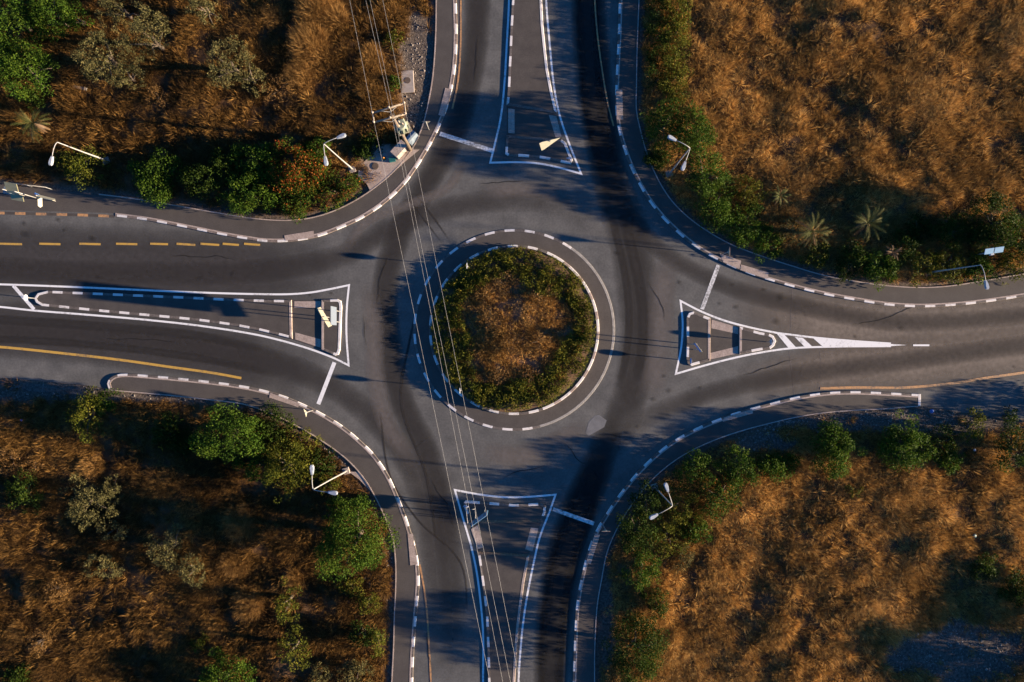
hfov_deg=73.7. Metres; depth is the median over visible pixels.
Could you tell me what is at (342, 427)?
kerb
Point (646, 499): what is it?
tree
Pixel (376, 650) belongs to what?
shrub
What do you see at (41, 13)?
tree
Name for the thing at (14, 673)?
shrub
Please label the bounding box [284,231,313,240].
kerb ramp
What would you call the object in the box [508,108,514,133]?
kerb ramp
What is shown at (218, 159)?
shrub
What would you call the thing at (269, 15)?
reed clump
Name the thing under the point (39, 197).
finger post
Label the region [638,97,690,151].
bush
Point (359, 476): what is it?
concrete slab
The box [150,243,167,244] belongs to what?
road marking
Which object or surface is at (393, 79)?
shrub
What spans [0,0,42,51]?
tree
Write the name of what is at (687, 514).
shrub
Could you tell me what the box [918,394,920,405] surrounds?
kerb
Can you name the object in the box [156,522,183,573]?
olive tree
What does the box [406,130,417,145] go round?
blue box
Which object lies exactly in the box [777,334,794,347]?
road marking
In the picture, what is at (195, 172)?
shrub
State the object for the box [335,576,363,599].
shrub
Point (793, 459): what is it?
shrub
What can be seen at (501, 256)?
ground cover
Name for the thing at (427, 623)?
road marking
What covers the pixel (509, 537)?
crossing refuge
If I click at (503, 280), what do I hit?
dry shrub
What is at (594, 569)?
pavement
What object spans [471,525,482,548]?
kerb ramp
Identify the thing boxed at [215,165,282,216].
shrub
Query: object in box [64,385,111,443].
tree
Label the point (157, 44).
olive tree
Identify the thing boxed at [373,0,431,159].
rubble
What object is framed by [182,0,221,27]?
olive tree
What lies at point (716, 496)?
flowering shrub
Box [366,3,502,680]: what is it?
power line
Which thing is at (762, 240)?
shrub
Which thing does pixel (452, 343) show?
power line
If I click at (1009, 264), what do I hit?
shrub
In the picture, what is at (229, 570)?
reed clump
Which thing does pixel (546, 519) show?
road marking
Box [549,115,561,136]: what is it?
kerb ramp
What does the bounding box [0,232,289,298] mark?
dark asphalt
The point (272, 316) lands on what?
splitter island
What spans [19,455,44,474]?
dry shrub
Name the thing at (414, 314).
power line
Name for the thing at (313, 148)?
shrub
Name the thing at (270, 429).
shrub
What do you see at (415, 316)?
island kerb
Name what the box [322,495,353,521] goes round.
shrub
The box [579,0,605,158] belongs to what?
binder stain
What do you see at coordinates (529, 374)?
dry shrub
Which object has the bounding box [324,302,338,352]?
splitter island
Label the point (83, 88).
plank
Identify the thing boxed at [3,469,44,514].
tree
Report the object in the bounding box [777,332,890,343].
road marking
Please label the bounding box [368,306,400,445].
dust streak
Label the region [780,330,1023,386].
brown asphalt
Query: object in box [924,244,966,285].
shrub
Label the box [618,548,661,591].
shrub
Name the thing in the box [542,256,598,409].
island kerb
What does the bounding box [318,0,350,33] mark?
reed clump
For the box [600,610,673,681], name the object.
tree
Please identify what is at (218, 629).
reed clump
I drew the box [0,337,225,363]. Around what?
tyre stain
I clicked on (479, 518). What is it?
direction board
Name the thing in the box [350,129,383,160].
shrub
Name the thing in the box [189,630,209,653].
shrub
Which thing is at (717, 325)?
kerb ramp
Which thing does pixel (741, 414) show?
kerb ramp
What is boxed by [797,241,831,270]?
shrub
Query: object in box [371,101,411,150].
utility pole
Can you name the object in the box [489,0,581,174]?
road marking
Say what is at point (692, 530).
shrub
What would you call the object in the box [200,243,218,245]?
road marking
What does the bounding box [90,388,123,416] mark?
shrub
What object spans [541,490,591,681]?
binder stain
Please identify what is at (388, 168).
utility pad
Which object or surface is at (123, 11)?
olive tree
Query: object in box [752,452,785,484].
shrub
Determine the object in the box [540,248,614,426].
road marking
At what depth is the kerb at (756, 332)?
71.86 m
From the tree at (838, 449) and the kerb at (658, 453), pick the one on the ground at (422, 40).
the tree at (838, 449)
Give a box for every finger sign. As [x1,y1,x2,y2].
[317,307,331,326]
[539,138,558,149]
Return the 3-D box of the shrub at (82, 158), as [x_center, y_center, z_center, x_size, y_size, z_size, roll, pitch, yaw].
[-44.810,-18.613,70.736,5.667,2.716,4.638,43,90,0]
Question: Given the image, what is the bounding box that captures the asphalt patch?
[586,415,606,434]
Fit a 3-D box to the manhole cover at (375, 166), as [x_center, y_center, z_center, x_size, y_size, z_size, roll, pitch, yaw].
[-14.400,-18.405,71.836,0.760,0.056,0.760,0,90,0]
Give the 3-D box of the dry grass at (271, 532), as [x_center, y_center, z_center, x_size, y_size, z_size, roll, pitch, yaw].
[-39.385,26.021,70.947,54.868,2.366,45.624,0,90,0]
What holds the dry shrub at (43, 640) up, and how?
on the ground at (422, 40)
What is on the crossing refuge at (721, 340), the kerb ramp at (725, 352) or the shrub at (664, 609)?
the kerb ramp at (725, 352)
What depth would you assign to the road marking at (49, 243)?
71.99 m
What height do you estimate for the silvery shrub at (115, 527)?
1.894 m
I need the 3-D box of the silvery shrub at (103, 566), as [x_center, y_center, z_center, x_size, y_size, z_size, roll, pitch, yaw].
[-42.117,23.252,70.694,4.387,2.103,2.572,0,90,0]
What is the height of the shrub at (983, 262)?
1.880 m
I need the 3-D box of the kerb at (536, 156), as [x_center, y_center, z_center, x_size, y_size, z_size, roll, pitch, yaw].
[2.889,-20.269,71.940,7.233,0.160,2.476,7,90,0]
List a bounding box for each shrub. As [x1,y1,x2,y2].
[0,447,22,474]
[2,662,35,681]
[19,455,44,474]
[21,87,46,112]
[26,628,56,658]
[42,576,73,604]
[51,144,108,189]
[84,553,124,578]
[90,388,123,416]
[95,519,128,540]
[99,473,122,503]
[126,147,184,209]
[145,80,168,107]
[151,410,184,451]
[170,427,199,460]
[175,162,225,200]
[175,553,205,587]
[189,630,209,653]
[204,147,242,186]
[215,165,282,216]
[229,139,284,186]
[231,445,275,486]
[255,400,298,450]
[258,74,296,109]
[263,134,331,200]
[277,169,327,224]
[282,422,323,461]
[302,135,330,171]
[304,447,337,478]
[310,662,332,681]
[311,167,362,211]
[318,475,341,493]
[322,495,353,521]
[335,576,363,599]
[337,658,374,681]
[348,620,380,647]
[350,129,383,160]
[355,589,382,614]
[370,628,388,657]
[382,29,404,50]
[389,75,401,90]
[476,281,496,305]
[480,305,497,331]
[490,360,508,383]
[492,271,518,294]
[497,330,526,357]
[509,292,547,330]
[519,365,542,386]
[527,324,548,348]
[534,284,555,308]
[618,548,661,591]
[639,586,669,619]
[642,140,673,170]
[649,515,687,559]
[657,476,707,524]
[670,544,695,573]
[676,512,713,544]
[694,472,742,523]
[718,202,765,248]
[727,172,768,212]
[752,221,785,263]
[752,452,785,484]
[776,453,803,478]
[778,217,804,240]
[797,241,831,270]
[835,237,873,283]
[845,484,863,498]
[859,248,902,291]
[884,228,923,266]
[909,247,943,287]
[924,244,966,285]
[928,423,958,460]
[931,448,965,474]
[954,407,986,443]
[963,249,997,284]
[969,551,1005,580]
[989,247,1023,285]
[996,565,1023,608]
[1002,405,1019,423]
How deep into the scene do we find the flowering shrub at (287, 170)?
69.96 m
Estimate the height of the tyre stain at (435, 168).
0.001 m
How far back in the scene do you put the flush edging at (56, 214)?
71.99 m
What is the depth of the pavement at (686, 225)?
71.88 m
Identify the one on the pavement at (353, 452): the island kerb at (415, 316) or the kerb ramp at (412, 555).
the kerb ramp at (412, 555)
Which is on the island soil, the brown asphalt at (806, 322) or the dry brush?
the dry brush
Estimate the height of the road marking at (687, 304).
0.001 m
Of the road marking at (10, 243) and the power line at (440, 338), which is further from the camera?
the road marking at (10, 243)
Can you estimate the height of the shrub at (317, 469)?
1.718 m
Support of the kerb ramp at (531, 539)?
on the crossing refuge at (509, 537)
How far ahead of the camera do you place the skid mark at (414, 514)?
71.99 m
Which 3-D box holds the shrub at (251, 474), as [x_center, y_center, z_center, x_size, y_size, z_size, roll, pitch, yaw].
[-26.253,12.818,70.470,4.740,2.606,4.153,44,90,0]
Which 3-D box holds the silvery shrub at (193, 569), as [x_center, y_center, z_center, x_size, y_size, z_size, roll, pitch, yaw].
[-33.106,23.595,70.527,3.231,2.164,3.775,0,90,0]
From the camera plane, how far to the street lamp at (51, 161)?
66.20 m
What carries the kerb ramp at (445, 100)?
on the pavement at (66, 201)
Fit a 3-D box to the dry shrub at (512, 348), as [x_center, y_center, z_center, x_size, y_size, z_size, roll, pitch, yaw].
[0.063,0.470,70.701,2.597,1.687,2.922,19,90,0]
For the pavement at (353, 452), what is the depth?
71.88 m
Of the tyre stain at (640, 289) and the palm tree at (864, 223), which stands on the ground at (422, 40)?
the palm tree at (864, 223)
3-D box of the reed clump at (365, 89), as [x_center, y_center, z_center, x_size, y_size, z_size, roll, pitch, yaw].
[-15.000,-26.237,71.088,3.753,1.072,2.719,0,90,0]
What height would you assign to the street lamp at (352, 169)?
10.463 m
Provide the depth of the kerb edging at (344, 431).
71.86 m
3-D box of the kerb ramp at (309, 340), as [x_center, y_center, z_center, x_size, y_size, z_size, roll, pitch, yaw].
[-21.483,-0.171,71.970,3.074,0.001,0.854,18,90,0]
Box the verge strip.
[0,380,91,394]
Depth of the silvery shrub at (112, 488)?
70.52 m
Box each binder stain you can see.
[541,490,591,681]
[575,0,618,186]
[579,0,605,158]
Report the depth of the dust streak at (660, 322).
71.99 m
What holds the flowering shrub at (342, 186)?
on the ground at (422, 40)
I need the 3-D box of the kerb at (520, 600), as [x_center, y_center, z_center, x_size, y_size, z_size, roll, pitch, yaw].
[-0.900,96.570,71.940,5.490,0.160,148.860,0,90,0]
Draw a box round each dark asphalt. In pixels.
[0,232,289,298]
[0,308,271,379]
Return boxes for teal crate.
[389,157,395,162]
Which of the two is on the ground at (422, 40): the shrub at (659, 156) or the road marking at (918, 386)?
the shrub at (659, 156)
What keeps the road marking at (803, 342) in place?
on the brown asphalt at (806, 322)
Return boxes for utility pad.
[358,144,419,189]
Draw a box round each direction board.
[330,306,340,324]
[471,509,487,526]
[692,343,701,351]
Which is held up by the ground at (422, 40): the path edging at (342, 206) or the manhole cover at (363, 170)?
the path edging at (342, 206)
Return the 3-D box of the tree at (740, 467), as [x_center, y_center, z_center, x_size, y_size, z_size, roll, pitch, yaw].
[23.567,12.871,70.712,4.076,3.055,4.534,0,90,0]
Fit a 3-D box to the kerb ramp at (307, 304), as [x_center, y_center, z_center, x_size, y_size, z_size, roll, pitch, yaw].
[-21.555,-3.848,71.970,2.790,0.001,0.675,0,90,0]
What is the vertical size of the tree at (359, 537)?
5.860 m
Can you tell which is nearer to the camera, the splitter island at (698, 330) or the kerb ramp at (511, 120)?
the splitter island at (698, 330)
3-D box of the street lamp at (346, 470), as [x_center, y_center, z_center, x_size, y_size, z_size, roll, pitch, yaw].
[-16.732,12.561,66.278,2.486,11.463,3.097,0,90,0]
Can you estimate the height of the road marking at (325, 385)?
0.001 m
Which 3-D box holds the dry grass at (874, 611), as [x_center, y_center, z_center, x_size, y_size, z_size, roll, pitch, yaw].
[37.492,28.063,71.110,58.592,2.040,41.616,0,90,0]
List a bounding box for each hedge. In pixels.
[642,0,671,92]
[657,0,693,106]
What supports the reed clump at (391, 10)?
on the ground at (422, 40)
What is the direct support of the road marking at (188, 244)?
on the dark asphalt at (30, 251)
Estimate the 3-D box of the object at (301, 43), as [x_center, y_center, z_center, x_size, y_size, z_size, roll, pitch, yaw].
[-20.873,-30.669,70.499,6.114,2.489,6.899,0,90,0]
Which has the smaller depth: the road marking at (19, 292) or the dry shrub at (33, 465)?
the dry shrub at (33, 465)
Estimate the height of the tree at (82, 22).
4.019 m
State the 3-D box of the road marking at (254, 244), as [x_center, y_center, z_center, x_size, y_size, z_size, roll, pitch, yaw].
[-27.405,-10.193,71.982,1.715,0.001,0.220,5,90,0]
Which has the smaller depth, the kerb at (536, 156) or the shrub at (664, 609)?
the shrub at (664, 609)
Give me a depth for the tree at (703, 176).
68.81 m
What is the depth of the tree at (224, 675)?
70.03 m
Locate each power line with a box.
[350,4,489,679]
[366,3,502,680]
[370,2,509,677]
[383,3,519,680]
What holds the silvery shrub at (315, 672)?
on the ground at (422, 40)
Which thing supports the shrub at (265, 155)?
on the ground at (422, 40)
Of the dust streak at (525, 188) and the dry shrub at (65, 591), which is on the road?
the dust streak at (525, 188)
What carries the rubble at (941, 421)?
on the ground at (422, 40)
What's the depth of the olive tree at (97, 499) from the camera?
69.72 m
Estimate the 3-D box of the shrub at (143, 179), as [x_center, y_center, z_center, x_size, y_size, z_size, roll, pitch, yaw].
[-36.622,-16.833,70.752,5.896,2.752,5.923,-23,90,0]
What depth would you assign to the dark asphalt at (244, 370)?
72.00 m
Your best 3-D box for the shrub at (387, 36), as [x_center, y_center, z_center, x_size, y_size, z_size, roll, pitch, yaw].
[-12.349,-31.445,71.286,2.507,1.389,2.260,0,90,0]
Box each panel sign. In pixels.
[2,182,35,201]
[974,246,1003,255]
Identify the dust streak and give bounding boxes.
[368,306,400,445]
[499,185,558,196]
[499,433,571,461]
[651,277,668,378]
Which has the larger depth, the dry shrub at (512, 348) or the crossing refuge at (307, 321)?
the crossing refuge at (307, 321)
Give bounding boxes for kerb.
[34,291,292,338]
[107,373,418,681]
[115,0,456,241]
[321,299,341,354]
[413,229,571,430]
[429,245,555,414]
[464,500,545,522]
[478,551,529,681]
[505,135,572,163]
[506,0,556,113]
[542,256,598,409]
[573,391,917,681]
[615,0,1023,306]
[686,312,709,365]
[739,327,775,353]
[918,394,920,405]
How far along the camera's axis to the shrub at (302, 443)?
71.02 m
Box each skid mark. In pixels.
[382,433,465,583]
[400,327,432,514]
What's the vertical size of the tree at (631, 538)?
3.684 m
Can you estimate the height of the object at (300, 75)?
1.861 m
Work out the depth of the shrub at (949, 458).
70.78 m
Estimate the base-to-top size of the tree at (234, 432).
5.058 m
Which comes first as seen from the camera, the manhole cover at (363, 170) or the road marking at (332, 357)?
the manhole cover at (363, 170)
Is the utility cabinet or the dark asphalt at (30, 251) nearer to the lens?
the utility cabinet
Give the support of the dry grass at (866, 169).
on the ground at (422, 40)
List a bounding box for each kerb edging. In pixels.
[109,376,416,681]
[115,0,454,239]
[575,393,917,681]
[618,0,1023,304]
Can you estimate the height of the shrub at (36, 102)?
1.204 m
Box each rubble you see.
[0,384,394,627]
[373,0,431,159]
[739,409,1015,452]
[889,617,1023,681]
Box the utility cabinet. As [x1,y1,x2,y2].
[390,140,407,159]
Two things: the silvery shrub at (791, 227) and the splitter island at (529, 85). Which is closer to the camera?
the silvery shrub at (791, 227)
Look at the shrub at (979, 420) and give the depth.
70.67 m
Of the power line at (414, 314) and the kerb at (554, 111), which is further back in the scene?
the kerb at (554, 111)
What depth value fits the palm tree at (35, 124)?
69.65 m
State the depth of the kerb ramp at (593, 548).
71.85 m
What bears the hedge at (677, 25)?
on the ground at (422, 40)
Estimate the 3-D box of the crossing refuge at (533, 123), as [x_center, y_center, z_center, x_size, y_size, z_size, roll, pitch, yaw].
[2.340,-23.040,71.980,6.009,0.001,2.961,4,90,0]
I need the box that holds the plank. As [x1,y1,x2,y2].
[74,85,86,90]
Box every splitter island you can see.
[37,293,289,335]
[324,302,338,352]
[466,503,543,520]
[480,554,525,681]
[508,138,569,160]
[509,0,553,109]
[689,314,707,362]
[742,330,772,350]
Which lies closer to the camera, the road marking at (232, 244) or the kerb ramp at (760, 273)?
the kerb ramp at (760, 273)
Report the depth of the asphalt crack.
71.98 m
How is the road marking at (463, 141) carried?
on the road
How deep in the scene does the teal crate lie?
71.50 m
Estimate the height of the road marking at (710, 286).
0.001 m
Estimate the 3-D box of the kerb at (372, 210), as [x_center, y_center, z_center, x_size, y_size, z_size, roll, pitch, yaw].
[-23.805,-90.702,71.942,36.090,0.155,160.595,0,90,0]
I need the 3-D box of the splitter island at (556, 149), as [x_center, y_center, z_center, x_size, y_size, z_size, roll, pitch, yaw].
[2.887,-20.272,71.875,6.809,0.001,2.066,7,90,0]
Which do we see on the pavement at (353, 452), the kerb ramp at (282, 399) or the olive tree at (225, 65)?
the kerb ramp at (282, 399)
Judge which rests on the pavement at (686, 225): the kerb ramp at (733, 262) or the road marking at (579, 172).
the kerb ramp at (733, 262)
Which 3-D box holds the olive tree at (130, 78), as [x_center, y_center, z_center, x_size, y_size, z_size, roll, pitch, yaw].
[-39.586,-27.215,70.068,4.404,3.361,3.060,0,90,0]
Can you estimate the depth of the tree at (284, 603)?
69.74 m
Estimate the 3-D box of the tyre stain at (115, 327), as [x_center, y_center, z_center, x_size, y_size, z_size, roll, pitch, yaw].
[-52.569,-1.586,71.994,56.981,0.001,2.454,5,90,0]
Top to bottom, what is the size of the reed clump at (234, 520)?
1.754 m
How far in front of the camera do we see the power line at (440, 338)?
60.22 m
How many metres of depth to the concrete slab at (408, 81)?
71.70 m
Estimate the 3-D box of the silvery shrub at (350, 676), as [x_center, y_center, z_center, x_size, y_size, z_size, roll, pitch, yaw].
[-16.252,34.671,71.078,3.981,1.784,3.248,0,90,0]
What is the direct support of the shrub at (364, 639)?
on the ground at (422, 40)
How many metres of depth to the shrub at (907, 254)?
70.65 m
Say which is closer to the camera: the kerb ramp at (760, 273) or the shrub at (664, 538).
the shrub at (664, 538)
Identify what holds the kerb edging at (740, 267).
on the kerb at (691, 242)
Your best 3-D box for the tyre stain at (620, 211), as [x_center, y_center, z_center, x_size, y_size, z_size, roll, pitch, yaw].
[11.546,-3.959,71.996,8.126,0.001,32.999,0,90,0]
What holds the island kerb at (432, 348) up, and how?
on the road
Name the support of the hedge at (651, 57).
on the ground at (422, 40)
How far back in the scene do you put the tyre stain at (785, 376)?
71.99 m
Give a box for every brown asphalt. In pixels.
[767,297,1023,347]
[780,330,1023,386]
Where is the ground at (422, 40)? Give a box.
[0,0,1023,681]
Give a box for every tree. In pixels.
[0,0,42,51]
[0,36,59,101]
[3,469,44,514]
[10,107,49,142]
[27,0,79,42]
[55,0,93,31]
[58,472,118,532]
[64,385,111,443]
[71,26,128,84]
[94,0,148,30]
[102,60,145,89]
[116,5,170,65]
[144,533,165,567]
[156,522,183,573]
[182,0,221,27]
[188,401,274,463]
[196,646,256,681]
[205,34,253,88]
[231,54,265,97]
[259,436,315,504]
[273,576,302,624]
[275,623,311,671]
[312,492,401,582]
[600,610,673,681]
[615,506,661,560]
[627,475,663,521]
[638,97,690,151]
[666,99,721,160]
[672,447,723,486]
[685,142,733,197]
[693,179,738,232]
[720,445,760,486]
[772,186,790,205]
[790,213,830,248]
[809,418,867,479]
[845,204,887,242]
[874,409,937,472]
[883,245,901,259]
[928,210,979,251]
[962,188,1023,254]
[988,423,1023,474]
[1004,221,1023,268]
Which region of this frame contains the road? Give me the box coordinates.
[0,0,1023,681]
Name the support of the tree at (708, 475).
on the ground at (422, 40)
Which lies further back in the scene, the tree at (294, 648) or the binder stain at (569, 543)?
the binder stain at (569, 543)
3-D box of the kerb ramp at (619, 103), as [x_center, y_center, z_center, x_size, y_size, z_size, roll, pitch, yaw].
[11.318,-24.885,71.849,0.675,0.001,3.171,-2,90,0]
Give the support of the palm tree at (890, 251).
on the ground at (422, 40)
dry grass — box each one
[0,0,434,217]
[0,376,394,681]
[599,416,1023,681]
[637,0,1023,285]
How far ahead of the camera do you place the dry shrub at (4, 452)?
70.76 m
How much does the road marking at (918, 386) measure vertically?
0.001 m
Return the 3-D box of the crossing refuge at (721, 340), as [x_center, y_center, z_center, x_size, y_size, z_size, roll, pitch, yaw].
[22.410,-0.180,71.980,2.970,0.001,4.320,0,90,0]
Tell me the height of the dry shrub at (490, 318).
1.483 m
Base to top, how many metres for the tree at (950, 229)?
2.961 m
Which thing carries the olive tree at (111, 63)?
on the ground at (422, 40)
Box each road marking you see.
[0,243,21,244]
[0,283,349,366]
[0,346,241,378]
[12,284,34,309]
[39,243,60,244]
[79,243,100,244]
[116,243,136,244]
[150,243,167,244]
[177,243,194,245]
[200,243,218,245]
[223,243,238,245]
[244,243,259,245]
[317,362,335,404]
[419,565,431,681]
[439,132,492,152]
[451,0,461,108]
[454,489,556,681]
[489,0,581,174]
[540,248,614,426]
[552,508,593,524]
[594,0,613,125]
[675,299,890,374]
[700,265,719,309]
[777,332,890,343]
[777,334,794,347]
[795,337,811,346]
[814,338,899,346]
[820,371,1023,389]
[913,344,928,345]
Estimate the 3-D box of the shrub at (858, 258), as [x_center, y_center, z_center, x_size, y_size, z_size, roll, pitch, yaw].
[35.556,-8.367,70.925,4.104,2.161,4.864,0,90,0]
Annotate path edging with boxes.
[99,0,436,220]
[109,389,395,681]
[594,406,917,681]
[636,0,1023,287]
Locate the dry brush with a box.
[445,260,583,396]
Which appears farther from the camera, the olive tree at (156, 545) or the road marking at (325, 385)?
the road marking at (325, 385)
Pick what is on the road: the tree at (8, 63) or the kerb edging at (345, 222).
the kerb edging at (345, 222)
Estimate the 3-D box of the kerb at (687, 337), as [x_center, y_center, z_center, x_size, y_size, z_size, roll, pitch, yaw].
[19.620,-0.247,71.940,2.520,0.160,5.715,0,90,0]
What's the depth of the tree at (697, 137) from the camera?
68.39 m
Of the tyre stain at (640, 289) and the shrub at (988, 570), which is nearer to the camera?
the shrub at (988, 570)
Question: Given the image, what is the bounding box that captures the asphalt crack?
[862,307,911,322]
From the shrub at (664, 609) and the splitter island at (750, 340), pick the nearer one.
the shrub at (664, 609)
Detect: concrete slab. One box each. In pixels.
[350,472,371,491]
[401,70,413,92]
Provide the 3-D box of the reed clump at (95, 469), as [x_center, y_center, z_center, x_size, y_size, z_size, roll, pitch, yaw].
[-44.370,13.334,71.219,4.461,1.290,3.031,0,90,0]
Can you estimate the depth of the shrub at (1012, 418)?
70.98 m
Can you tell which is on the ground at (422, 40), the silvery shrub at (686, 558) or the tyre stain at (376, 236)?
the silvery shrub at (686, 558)
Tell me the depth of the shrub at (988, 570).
70.92 m
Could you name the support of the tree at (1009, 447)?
on the ground at (422, 40)
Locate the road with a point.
(574, 214)
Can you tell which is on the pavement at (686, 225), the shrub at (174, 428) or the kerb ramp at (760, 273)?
the kerb ramp at (760, 273)
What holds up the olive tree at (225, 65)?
on the ground at (422, 40)
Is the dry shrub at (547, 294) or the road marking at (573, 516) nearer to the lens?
the dry shrub at (547, 294)
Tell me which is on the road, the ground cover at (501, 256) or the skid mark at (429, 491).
the skid mark at (429, 491)
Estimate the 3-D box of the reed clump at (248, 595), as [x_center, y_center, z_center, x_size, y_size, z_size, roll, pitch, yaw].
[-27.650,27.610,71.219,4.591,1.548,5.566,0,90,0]
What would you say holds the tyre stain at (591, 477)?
on the road
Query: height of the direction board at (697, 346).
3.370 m
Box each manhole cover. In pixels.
[362,166,368,172]
[372,163,378,169]
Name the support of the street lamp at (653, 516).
on the ground at (422, 40)
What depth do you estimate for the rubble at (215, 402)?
71.95 m
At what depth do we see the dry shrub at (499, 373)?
70.95 m
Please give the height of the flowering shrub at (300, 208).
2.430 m
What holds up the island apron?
on the road
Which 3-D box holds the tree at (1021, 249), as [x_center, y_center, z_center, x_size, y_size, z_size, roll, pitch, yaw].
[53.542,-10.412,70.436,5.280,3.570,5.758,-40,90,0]
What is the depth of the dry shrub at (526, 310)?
70.47 m
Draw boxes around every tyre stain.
[0,200,483,277]
[0,317,221,339]
[0,326,436,551]
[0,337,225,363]
[376,0,485,570]
[537,441,609,681]
[607,185,651,418]
[613,225,630,368]
[625,226,646,363]
[649,240,1023,325]
[684,342,1023,401]
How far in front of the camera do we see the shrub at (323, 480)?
70.92 m
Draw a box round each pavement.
[0,0,453,238]
[111,377,415,681]
[576,395,917,681]
[619,0,1023,303]
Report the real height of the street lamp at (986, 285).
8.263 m
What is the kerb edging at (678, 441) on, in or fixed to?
on the kerb at (658, 453)
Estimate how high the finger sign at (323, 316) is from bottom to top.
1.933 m
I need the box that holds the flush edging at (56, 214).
[0,212,113,217]
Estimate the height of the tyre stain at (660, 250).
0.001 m
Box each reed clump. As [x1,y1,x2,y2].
[4,618,29,642]
[70,456,105,479]
[198,616,229,638]
[214,548,250,578]
[218,501,260,542]
[229,580,266,628]
[257,0,289,31]
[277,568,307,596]
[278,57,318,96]
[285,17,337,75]
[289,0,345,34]
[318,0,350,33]
[352,78,383,101]
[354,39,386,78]
[369,0,402,24]
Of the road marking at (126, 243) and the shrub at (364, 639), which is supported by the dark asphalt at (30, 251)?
the road marking at (126, 243)
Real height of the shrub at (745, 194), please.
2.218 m
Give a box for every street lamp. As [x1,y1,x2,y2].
[48,142,109,165]
[310,465,349,494]
[323,133,355,172]
[649,483,672,519]
[665,135,689,177]
[925,265,988,289]
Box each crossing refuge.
[293,300,320,348]
[472,523,540,553]
[507,106,560,138]
[710,319,738,359]
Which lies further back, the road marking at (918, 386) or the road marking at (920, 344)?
the road marking at (920, 344)
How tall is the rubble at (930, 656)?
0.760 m
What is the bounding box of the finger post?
[34,193,55,206]
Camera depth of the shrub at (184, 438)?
70.85 m
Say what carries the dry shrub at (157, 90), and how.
on the ground at (422, 40)
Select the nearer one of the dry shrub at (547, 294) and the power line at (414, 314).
the power line at (414, 314)
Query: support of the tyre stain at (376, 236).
on the road
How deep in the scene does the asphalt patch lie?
71.99 m
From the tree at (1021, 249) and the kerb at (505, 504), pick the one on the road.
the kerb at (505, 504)
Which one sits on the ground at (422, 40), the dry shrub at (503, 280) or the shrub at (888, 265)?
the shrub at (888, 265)
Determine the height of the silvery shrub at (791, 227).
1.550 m
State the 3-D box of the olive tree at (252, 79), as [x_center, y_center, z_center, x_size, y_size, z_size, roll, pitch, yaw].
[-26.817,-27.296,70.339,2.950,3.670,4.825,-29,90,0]
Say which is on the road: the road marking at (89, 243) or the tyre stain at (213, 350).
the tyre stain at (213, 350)
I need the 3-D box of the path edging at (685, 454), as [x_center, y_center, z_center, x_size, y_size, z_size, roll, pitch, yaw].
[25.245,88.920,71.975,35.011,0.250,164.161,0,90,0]
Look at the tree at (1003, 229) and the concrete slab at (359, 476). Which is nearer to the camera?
the tree at (1003, 229)
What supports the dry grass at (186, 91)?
on the ground at (422, 40)
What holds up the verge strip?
on the ground at (422, 40)
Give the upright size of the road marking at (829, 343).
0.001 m
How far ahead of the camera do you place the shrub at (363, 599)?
70.64 m
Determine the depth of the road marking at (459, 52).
71.98 m
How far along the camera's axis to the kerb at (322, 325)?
71.86 m
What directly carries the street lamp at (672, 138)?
on the ground at (422, 40)
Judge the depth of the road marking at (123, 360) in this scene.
71.98 m
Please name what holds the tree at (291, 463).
on the ground at (422, 40)
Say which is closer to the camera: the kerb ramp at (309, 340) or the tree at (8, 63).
the tree at (8, 63)
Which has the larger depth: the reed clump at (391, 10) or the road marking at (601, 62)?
the road marking at (601, 62)
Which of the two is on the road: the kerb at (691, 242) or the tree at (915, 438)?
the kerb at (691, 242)
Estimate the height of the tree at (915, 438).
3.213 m
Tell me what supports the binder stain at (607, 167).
on the road
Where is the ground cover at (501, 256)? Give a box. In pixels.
[429,243,596,412]
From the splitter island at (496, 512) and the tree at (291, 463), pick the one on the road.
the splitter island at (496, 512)
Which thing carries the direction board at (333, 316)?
on the kerb at (322, 325)
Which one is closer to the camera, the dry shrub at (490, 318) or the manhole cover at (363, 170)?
the dry shrub at (490, 318)
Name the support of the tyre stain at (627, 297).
on the road
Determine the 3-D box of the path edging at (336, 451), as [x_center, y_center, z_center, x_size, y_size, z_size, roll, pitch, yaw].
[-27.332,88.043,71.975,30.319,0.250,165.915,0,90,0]
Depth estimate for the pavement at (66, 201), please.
71.88 m
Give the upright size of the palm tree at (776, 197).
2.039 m
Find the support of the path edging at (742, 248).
on the ground at (422, 40)
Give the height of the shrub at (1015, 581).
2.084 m
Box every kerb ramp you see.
[269,393,299,406]
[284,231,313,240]
[294,301,320,307]
[295,333,320,347]
[408,533,416,564]
[439,88,451,115]
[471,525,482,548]
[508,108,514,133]
[525,528,537,550]
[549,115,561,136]
[586,534,599,563]
[616,90,622,119]
[710,346,737,358]
[711,320,737,333]
[720,254,740,268]
[723,409,752,421]
[740,265,767,278]
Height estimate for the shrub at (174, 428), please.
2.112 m
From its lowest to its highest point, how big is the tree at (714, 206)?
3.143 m
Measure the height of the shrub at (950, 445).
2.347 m
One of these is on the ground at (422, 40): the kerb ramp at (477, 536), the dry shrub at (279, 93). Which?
the dry shrub at (279, 93)
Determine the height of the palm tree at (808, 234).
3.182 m
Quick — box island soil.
[432,247,596,411]
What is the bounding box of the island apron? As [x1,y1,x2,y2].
[416,231,612,427]

